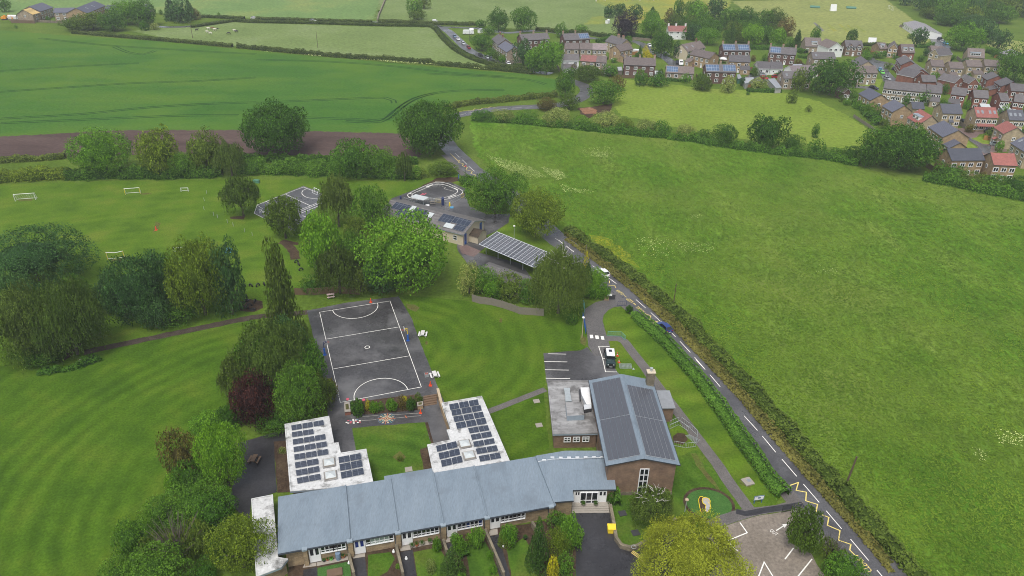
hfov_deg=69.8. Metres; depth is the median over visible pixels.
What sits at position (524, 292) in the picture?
shrub
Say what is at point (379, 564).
garden lawn
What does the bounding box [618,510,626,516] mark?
drain cover
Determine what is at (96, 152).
tree
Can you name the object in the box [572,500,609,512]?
entrance steps
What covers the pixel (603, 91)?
tree
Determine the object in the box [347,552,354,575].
garden wall
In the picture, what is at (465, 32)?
caravan
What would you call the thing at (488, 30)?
tree
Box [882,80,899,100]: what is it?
house
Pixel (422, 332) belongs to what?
picnic table
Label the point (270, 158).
hedge
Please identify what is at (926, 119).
house
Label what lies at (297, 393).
tree
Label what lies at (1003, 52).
house
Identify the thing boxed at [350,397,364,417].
shrub
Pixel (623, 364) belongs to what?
barrier stack
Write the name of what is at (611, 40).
house
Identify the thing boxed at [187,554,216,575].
shrub
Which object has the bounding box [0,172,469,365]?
school field
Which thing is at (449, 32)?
road
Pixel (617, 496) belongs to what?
shrub
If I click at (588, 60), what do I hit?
house
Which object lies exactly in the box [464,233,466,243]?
blue door
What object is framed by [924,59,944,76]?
house
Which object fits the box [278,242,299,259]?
footpath
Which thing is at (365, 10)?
pasture
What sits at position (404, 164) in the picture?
tree
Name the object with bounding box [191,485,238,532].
tree
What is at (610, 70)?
tree
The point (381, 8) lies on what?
field wall
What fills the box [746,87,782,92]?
hedge
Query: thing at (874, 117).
hedge
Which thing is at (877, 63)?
road
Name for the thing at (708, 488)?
soil border
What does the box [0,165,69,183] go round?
hedge
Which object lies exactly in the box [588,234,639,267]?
grass verge
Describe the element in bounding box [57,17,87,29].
tree
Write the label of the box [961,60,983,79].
house
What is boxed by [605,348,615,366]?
off road vehicle
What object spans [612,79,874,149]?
paddock
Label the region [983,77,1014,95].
house
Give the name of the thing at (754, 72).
garden bush
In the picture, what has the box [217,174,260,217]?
tree
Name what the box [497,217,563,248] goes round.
mown lawn
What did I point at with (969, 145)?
front lawn
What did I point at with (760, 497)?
school notice
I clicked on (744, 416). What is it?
road marking
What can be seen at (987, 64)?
house
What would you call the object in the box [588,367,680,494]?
school hall
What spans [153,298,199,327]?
shrub
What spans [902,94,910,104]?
garden bush
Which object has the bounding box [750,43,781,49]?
hedge
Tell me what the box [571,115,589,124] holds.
shrub
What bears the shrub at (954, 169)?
on the ground at (444, 286)
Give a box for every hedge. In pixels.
[0,151,65,163]
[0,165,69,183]
[36,353,102,375]
[62,162,222,181]
[70,29,233,47]
[190,19,232,27]
[200,14,245,18]
[232,18,527,69]
[235,151,417,164]
[235,157,421,180]
[236,42,532,74]
[255,16,372,22]
[378,19,476,25]
[443,90,557,109]
[450,532,470,560]
[471,113,860,166]
[535,26,607,37]
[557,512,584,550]
[561,225,932,575]
[595,33,611,42]
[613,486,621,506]
[620,33,651,38]
[630,309,792,499]
[666,77,691,81]
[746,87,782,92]
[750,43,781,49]
[796,54,806,58]
[850,98,886,125]
[862,42,898,46]
[916,42,935,47]
[922,171,1023,201]
[985,47,1006,62]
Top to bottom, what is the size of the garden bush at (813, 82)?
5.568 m
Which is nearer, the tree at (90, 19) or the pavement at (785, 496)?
the pavement at (785, 496)
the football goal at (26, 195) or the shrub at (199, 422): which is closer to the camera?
the shrub at (199, 422)
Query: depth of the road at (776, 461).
124.07 m
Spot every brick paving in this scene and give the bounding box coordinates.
[459,245,479,256]
[956,128,1007,154]
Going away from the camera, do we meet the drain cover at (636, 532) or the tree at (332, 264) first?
the drain cover at (636, 532)
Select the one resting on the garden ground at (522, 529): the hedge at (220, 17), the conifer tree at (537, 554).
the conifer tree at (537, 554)
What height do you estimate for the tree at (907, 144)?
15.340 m
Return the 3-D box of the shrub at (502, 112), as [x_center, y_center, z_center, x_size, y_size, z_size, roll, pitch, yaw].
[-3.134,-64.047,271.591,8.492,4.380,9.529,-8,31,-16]
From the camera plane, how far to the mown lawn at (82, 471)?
117.48 m
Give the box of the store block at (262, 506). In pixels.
[251,494,288,575]
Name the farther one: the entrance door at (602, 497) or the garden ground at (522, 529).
the entrance door at (602, 497)
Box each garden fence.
[10,20,34,22]
[505,59,528,63]
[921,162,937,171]
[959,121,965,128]
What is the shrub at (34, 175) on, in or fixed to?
on the ground at (444, 286)
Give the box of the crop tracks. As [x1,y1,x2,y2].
[0,38,546,123]
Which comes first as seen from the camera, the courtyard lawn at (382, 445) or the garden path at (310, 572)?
the garden path at (310, 572)
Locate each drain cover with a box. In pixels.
[405,466,412,471]
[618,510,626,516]
[631,529,640,535]
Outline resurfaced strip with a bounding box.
[736,502,804,515]
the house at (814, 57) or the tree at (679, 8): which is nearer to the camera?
the house at (814, 57)
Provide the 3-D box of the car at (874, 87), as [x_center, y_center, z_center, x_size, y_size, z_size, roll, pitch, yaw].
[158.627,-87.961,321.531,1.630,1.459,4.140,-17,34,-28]
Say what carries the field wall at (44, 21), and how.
on the ground at (444, 286)
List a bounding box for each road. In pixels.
[159,20,597,38]
[438,78,907,575]
[439,27,551,74]
[632,40,679,65]
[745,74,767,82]
[847,84,878,89]
[867,58,895,80]
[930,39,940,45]
[969,138,990,153]
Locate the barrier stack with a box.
[619,363,634,369]
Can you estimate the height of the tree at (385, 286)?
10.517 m
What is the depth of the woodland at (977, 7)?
479.11 m
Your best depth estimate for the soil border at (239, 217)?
193.13 m
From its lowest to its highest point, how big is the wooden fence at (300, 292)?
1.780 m
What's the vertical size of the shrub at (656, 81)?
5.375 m
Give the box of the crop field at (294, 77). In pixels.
[0,30,556,136]
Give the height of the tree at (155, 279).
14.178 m
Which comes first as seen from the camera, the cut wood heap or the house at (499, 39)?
the cut wood heap
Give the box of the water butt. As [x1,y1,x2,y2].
[335,551,340,560]
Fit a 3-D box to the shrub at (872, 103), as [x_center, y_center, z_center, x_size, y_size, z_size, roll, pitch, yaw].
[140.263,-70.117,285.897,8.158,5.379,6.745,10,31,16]
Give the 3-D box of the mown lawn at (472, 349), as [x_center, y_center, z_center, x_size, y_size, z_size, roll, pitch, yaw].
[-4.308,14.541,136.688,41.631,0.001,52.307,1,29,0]
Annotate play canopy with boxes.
[411,194,428,201]
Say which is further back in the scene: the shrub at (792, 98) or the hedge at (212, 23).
the hedge at (212, 23)
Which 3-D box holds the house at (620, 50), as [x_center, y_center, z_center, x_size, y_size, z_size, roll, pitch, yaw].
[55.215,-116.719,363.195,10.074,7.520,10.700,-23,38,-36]
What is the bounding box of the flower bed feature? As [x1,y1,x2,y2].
[698,496,710,512]
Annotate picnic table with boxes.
[247,454,260,463]
[418,330,426,336]
[429,371,439,378]
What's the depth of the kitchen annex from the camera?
119.38 m
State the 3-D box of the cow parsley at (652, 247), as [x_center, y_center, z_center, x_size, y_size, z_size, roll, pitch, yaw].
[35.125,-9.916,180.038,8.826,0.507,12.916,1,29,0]
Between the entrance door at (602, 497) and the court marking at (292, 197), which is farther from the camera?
the court marking at (292, 197)
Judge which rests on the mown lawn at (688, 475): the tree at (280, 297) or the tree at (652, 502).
the tree at (652, 502)
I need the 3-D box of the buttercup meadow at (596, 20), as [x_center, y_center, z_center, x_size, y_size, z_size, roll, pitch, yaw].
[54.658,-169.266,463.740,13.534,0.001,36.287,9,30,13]
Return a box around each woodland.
[667,12,786,44]
[899,0,1023,25]
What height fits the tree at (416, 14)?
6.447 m
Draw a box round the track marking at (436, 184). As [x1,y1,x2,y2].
[407,182,462,199]
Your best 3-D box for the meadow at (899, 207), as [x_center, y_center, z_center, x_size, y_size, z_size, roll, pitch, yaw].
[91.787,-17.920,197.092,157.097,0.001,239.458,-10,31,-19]
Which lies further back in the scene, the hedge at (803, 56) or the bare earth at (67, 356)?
the hedge at (803, 56)
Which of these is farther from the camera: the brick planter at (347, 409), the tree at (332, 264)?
the tree at (332, 264)
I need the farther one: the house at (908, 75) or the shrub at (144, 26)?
the shrub at (144, 26)
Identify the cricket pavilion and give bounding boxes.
[902,21,941,38]
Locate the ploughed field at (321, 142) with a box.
[0,130,421,157]
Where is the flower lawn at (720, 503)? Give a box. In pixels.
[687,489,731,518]
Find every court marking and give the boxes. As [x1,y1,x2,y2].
[254,187,316,216]
[319,301,420,402]
[332,303,407,399]
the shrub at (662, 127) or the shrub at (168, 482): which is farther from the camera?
the shrub at (662, 127)
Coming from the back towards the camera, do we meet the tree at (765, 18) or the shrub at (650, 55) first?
the tree at (765, 18)
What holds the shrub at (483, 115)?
on the ground at (444, 286)
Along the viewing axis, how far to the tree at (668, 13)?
448.04 m
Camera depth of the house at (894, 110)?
272.66 m
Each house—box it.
[17,8,40,22]
[21,3,54,19]
[53,7,74,20]
[67,1,105,20]
[492,32,511,51]
[497,41,520,60]
[517,30,549,49]
[559,30,589,48]
[561,54,579,72]
[563,43,579,53]
[579,43,591,58]
[580,55,596,70]
[592,43,606,55]
[596,56,609,75]
[605,34,631,51]
[609,43,632,62]
[622,54,656,76]
[665,64,693,79]
[666,23,686,39]
[674,38,705,59]
[684,48,719,67]
[702,60,736,83]
[718,40,750,60]
[727,55,750,74]
[753,58,782,74]
[767,43,796,64]
[777,71,810,88]
[784,65,817,76]
[800,37,821,52]
[806,52,835,66]
[816,38,842,56]
[834,86,850,99]
[841,40,862,56]
[848,65,878,84]
[852,56,872,65]
[857,88,889,109]
[871,42,887,52]
[881,99,913,125]
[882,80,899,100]
[886,40,897,57]
[894,55,914,73]
[895,68,923,82]
[895,82,912,102]
[897,44,914,59]
[904,109,937,132]
[905,63,929,74]
[909,83,925,102]
[915,75,936,84]
[923,84,942,106]
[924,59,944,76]
[926,45,938,55]
[927,48,952,63]
[927,120,968,150]
[932,103,962,127]
[934,148,985,175]
[937,73,963,94]
[943,61,963,76]
[948,87,967,107]
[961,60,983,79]
[961,74,979,94]
[962,48,984,60]
[964,107,998,131]
[966,89,990,108]
[979,72,1001,89]
[980,152,1017,178]
[981,59,999,73]
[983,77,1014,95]
[990,93,1010,113]
[990,121,1023,148]
[996,109,1023,129]
[999,49,1017,58]
[1004,83,1023,102]
[1008,137,1023,168]
[1010,94,1023,109]
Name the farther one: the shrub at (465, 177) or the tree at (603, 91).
the tree at (603, 91)
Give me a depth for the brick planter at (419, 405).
125.17 m
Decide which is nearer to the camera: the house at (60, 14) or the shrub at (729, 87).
the shrub at (729, 87)
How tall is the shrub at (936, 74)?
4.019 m
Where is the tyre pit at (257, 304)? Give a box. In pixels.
[239,299,262,311]
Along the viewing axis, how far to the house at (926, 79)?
315.64 m
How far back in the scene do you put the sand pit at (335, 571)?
95.63 m
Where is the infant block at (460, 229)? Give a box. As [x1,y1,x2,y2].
[381,199,485,245]
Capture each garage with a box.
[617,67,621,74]
[736,74,740,83]
[743,77,753,88]
[767,78,781,92]
[907,102,924,113]
[942,139,966,149]
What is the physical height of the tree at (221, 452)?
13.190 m
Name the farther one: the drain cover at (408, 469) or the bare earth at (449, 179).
the bare earth at (449, 179)
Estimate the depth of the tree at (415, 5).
460.66 m
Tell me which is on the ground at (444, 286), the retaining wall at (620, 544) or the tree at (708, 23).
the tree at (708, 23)
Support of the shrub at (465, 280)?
on the ground at (444, 286)
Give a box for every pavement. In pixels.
[442,154,464,175]
[781,491,826,549]
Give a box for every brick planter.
[344,402,350,414]
[417,401,422,409]
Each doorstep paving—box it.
[303,562,315,567]
[317,556,347,565]
[353,553,364,557]
[400,544,410,550]
[413,541,432,547]
[489,528,497,535]
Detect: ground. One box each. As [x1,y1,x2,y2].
[0,0,1023,575]
[287,520,575,575]
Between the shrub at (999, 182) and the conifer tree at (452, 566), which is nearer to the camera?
the conifer tree at (452, 566)
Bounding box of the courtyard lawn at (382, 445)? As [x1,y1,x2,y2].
[352,422,430,480]
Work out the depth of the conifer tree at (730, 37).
399.15 m
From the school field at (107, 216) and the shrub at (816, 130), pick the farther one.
the shrub at (816, 130)
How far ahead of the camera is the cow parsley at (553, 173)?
223.93 m
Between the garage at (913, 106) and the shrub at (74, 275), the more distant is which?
the garage at (913, 106)
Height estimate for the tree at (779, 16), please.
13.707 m
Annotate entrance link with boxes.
[535,451,615,515]
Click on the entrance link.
(569, 477)
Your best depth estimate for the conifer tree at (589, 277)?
157.31 m
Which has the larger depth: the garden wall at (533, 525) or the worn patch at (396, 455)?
the worn patch at (396, 455)
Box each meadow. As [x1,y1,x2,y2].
[469,121,1023,575]
[584,16,605,24]
[597,0,731,23]
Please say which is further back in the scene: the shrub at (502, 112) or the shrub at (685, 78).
the shrub at (685, 78)
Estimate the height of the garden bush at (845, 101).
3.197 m
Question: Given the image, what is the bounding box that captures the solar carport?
[479,232,551,273]
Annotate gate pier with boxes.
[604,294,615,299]
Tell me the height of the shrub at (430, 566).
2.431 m
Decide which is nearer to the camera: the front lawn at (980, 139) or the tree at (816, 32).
the front lawn at (980, 139)
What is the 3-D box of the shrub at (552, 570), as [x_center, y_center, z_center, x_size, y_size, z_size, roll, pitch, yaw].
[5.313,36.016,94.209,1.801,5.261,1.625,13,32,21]
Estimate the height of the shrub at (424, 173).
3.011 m
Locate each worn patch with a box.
[153,222,160,232]
[393,451,405,461]
[406,304,419,311]
[580,334,585,345]
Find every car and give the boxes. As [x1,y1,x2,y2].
[596,268,609,277]
[657,321,672,332]
[868,85,878,89]
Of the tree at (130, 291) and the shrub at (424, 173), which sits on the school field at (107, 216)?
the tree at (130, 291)
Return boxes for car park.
[543,347,618,381]
[708,511,823,575]
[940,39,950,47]
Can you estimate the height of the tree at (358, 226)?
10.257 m
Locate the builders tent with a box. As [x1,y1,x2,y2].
[7,15,16,18]
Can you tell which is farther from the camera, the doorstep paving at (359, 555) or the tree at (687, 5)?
the tree at (687, 5)
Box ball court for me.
[255,186,321,230]
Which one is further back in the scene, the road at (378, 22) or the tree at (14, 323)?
the road at (378, 22)
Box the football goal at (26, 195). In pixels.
[13,193,36,199]
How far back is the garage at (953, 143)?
243.53 m
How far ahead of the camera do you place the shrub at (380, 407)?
124.50 m
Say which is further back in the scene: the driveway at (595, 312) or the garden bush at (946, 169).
the garden bush at (946, 169)
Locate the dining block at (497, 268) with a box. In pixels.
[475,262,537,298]
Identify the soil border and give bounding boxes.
[230,216,244,218]
[274,441,289,492]
[280,240,297,244]
[351,394,422,414]
[420,447,430,468]
[425,422,432,443]
[683,487,734,519]
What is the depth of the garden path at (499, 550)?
98.87 m
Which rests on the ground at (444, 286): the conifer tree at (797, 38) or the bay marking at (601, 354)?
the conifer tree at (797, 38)
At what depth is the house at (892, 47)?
377.53 m
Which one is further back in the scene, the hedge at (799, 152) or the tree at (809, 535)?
the hedge at (799, 152)
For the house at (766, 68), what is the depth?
341.84 m
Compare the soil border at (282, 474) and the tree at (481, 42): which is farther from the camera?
the tree at (481, 42)
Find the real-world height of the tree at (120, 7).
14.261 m
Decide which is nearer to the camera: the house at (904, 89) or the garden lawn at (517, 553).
the garden lawn at (517, 553)
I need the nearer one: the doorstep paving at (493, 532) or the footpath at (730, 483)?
the doorstep paving at (493, 532)
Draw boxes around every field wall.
[9,19,66,22]
[377,0,385,20]
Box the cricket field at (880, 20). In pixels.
[732,0,929,44]
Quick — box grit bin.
[607,523,615,533]
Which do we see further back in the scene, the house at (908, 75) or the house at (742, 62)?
the house at (742, 62)
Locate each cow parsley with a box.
[267,51,542,71]
[487,156,542,176]
[543,166,567,179]
[635,237,674,257]
[997,429,1023,444]
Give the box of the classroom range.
[278,457,555,566]
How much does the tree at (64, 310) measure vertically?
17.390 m
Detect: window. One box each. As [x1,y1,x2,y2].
[370,539,375,544]
[564,437,570,441]
[573,437,579,441]
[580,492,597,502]
[582,437,588,441]
[637,468,649,492]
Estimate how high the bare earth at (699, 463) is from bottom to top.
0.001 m
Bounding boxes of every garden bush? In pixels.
[739,77,745,85]
[752,67,759,76]
[809,80,821,89]
[838,94,844,101]
[843,98,850,105]
[863,104,873,114]
[879,117,889,127]
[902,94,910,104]
[917,55,925,60]
[923,47,929,56]
[941,164,950,174]
[942,82,949,94]
[963,100,970,109]
[964,123,975,132]
[983,127,993,137]
[990,49,999,57]
[995,140,1004,150]
[999,104,1008,114]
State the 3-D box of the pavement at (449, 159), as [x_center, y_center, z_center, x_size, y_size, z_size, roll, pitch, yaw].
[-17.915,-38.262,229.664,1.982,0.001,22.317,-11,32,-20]
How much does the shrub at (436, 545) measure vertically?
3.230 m
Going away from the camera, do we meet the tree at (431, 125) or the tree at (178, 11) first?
the tree at (431, 125)
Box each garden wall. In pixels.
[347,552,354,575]
[395,544,403,575]
[442,539,447,553]
[484,528,504,575]
[531,521,537,531]
[632,37,650,40]
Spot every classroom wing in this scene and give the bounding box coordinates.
[284,416,372,493]
[427,396,509,472]
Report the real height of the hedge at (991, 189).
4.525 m
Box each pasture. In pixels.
[0,0,379,20]
[134,22,484,66]
[375,0,633,33]
[984,40,1023,53]
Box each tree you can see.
[0,0,11,12]
[0,222,100,292]
[0,267,35,293]
[0,278,65,373]
[15,313,100,361]
[19,271,114,364]
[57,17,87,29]
[63,125,133,172]
[70,11,107,29]
[85,285,105,312]
[92,267,128,315]
[96,8,127,31]
[98,249,173,327]
[104,0,139,23]
[110,516,153,560]
[121,539,196,575]
[127,0,155,24]
[129,248,187,305]
[132,123,178,175]
[134,289,173,330]
[137,507,212,564]
[157,467,231,531]
[159,262,202,311]
[162,231,232,315]
[163,0,179,21]
[166,0,192,23]
[167,151,195,177]
[184,0,196,19]
[185,125,223,172]
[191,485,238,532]
[192,412,247,485]
[202,511,277,574]
[205,234,246,320]
[211,139,246,175]
[216,352,261,401]
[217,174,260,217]
[224,315,309,396]
[227,366,276,430]
[233,334,275,387]
[237,96,310,153]
[261,236,311,343]
[262,194,302,238]
[271,313,311,368]
[271,359,327,422]
[281,156,306,173]
[294,338,328,379]
[298,208,341,271]
[305,368,338,413]
[313,240,362,299]
[317,171,357,227]
[327,137,375,177]
[336,226,366,263]
[342,215,368,244]
[342,258,377,297]
[349,183,392,227]
[350,206,448,295]
[358,143,393,177]
[362,254,398,296]
[392,98,464,156]
[395,151,413,180]
[405,0,422,14]
[409,9,426,19]
[418,0,431,8]
[437,546,467,575]
[462,165,530,215]
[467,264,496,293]
[469,33,493,50]
[475,19,486,27]
[481,25,497,34]
[486,6,509,30]
[509,6,537,31]
[510,184,566,238]
[511,36,531,65]
[524,39,564,73]
[524,516,550,575]
[525,53,544,72]
[526,241,591,319]
[545,525,571,558]
[554,21,568,36]
[554,69,575,96]
[558,93,580,110]
[574,64,599,81]
[575,23,587,32]
[578,263,593,298]
[587,79,625,104]
[590,266,608,288]
[601,63,617,76]
[604,4,614,17]
[611,9,639,36]
[612,3,626,15]
[626,483,673,528]
[627,4,643,18]
[630,507,756,575]
[640,11,666,37]
[643,10,659,19]
[651,30,675,56]
[672,41,680,57]
[673,0,684,13]
[683,0,706,15]
[686,22,702,39]
[687,0,708,19]
[692,13,717,33]
[695,27,722,44]
[704,0,726,19]
[712,123,738,145]
[720,7,740,22]
[725,22,735,43]
[734,5,757,21]
[741,23,764,45]
[746,113,791,146]
[756,9,775,27]
[761,6,787,27]
[768,28,786,44]
[785,502,824,555]
[791,66,809,91]
[792,30,801,47]
[806,57,866,97]
[810,26,821,37]
[818,549,871,575]
[819,531,851,559]
[846,29,858,39]
[856,120,944,169]
[859,136,881,168]
[911,27,929,44]
[920,6,937,18]
[933,9,967,25]
[944,19,986,50]
[958,13,987,28]
[976,16,998,44]
[985,4,1018,23]
[987,28,1013,49]
[996,40,1023,81]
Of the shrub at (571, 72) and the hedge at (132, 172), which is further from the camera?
the shrub at (571, 72)
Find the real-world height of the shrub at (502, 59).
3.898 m
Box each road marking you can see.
[452,107,857,555]
[455,107,881,575]
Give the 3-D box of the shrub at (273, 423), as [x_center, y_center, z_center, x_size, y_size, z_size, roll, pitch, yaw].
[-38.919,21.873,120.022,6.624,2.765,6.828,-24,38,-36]
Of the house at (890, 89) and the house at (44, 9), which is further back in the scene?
the house at (44, 9)
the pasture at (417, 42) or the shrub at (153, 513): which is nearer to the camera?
the shrub at (153, 513)
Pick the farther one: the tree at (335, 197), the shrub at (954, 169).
the shrub at (954, 169)
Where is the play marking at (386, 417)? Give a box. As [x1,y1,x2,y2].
[379,414,393,422]
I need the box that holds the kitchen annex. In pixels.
[547,380,597,447]
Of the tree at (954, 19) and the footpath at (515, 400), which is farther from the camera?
the tree at (954, 19)
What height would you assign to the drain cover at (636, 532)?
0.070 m
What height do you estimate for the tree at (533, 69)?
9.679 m
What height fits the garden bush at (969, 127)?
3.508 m
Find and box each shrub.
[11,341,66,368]
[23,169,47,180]
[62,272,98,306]
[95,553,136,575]
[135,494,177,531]
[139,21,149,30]
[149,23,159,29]
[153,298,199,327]
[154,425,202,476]
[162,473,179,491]
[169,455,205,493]
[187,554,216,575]
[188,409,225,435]
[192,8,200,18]
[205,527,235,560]
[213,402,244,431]
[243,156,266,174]
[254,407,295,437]
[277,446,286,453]
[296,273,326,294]
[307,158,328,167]
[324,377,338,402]
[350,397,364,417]
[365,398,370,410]
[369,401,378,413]
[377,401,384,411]
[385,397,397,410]
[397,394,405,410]
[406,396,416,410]
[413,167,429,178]
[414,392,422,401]
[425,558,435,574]
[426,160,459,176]
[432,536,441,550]
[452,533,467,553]
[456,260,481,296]
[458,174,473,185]
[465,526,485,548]
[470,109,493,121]
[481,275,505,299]
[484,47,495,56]
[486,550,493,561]
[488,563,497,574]
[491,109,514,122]
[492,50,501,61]
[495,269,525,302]
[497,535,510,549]
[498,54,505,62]
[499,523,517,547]
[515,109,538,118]
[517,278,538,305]
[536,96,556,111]
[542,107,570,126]
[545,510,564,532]
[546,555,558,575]
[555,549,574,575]
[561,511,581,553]
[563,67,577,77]
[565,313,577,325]
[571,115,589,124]
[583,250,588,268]
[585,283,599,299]
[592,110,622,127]
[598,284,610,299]
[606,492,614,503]
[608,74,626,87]
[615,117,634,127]
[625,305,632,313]
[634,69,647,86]
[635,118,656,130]
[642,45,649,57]
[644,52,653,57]
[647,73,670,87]
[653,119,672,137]
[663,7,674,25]
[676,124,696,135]
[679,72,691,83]
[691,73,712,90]
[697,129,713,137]
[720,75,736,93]
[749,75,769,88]
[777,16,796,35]
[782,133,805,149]
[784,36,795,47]
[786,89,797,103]
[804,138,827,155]
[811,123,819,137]
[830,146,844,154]
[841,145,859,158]
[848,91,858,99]
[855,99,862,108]
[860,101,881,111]
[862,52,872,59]
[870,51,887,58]
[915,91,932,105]
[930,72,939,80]
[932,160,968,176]
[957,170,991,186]
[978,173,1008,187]
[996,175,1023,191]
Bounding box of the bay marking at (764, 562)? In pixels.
[726,522,811,575]
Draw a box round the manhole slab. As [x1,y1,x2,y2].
[741,477,754,486]
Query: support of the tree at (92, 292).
on the school field at (107, 216)
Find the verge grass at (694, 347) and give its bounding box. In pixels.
[564,238,894,572]
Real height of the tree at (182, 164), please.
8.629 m
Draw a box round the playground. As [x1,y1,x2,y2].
[307,296,448,452]
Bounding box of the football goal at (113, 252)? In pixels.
[105,251,124,259]
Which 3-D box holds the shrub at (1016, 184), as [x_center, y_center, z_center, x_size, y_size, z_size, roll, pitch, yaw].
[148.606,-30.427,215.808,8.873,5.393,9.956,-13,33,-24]
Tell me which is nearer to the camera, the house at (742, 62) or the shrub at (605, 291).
the shrub at (605, 291)
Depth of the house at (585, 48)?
362.57 m
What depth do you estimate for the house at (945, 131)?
247.04 m
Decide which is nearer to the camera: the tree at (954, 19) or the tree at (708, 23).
the tree at (708, 23)
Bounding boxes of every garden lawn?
[368,552,394,575]
[414,548,446,575]
[466,542,498,575]
[507,538,538,575]
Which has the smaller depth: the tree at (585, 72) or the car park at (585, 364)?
the car park at (585, 364)
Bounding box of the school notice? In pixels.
[753,495,764,502]
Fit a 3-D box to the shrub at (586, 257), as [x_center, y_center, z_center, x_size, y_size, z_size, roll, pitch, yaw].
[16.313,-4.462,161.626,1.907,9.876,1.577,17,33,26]
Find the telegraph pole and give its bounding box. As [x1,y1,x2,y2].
[847,456,857,480]
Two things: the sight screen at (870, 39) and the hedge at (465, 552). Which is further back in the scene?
the sight screen at (870, 39)
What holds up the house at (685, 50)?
on the ground at (444, 286)
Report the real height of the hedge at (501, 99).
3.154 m
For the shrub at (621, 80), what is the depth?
310.74 m
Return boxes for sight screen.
[830,4,836,10]
[868,37,876,42]
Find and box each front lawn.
[860,79,882,86]
[966,142,976,147]
[972,136,989,143]
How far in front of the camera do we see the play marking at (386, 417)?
123.07 m
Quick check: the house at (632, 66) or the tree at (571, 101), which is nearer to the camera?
the tree at (571, 101)
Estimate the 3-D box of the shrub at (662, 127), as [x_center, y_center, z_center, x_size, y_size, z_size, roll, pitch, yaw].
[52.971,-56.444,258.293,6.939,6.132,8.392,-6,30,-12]
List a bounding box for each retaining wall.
[436,388,446,426]
[609,504,676,550]
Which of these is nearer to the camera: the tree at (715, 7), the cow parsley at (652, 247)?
the cow parsley at (652, 247)
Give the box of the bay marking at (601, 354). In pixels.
[598,346,609,371]
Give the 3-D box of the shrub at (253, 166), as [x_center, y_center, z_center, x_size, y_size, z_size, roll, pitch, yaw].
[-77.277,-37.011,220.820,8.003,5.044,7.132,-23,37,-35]
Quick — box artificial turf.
[318,562,350,575]
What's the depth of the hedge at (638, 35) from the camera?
415.64 m
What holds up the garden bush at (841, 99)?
on the ground at (444, 286)
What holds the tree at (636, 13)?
on the buttercup meadow at (661, 7)
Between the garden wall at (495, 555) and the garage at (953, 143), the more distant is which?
the garage at (953, 143)
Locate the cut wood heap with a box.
[580,107,596,113]
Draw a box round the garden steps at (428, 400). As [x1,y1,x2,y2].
[423,394,436,405]
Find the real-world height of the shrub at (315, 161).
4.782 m
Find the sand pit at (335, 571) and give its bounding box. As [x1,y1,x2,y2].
[327,567,342,575]
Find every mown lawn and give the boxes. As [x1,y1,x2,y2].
[0,320,260,575]
[398,294,588,460]
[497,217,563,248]
[603,308,780,506]
[612,449,741,544]
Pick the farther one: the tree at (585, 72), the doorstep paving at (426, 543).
the tree at (585, 72)
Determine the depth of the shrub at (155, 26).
413.48 m
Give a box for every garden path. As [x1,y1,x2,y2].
[303,567,317,575]
[353,557,366,575]
[401,550,416,575]
[446,543,452,552]
[490,535,509,575]
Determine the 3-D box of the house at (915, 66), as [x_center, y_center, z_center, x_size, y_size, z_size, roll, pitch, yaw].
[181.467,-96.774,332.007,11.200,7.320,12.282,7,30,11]
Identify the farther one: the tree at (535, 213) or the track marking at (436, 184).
the track marking at (436, 184)
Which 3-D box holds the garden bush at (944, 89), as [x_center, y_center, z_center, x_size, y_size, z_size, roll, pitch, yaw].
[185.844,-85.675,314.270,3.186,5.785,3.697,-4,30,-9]
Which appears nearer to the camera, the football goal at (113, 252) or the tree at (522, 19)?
the football goal at (113, 252)
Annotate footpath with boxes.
[84,310,307,354]
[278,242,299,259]
[488,388,546,413]
[607,336,753,508]
[706,491,802,525]
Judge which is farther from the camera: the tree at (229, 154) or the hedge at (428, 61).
the hedge at (428, 61)
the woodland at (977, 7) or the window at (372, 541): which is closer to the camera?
the window at (372, 541)
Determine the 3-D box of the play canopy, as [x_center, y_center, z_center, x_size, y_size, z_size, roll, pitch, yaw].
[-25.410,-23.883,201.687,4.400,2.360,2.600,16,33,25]
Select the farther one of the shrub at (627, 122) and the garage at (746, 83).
the garage at (746, 83)
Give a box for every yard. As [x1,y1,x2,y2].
[228,430,285,518]
[391,182,529,275]
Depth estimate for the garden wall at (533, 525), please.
102.45 m
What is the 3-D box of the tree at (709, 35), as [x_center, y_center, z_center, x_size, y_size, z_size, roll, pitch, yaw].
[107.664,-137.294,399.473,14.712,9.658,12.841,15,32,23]
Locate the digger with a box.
[0,14,12,19]
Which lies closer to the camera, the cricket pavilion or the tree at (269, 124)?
the tree at (269, 124)
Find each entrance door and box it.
[573,491,579,501]
[598,491,606,501]
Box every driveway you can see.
[572,513,694,575]
[584,292,627,360]
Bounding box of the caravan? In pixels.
[463,30,473,34]
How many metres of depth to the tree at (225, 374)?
122.61 m
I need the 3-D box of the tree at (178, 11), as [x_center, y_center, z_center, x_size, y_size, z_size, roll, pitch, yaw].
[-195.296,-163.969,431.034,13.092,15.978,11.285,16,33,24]
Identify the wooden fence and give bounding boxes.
[294,286,359,294]
[472,294,543,315]
[620,75,634,77]
[853,114,874,130]
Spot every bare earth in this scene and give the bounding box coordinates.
[64,344,80,359]
[419,177,457,187]
[577,103,612,117]
[673,433,687,444]
[691,453,736,508]

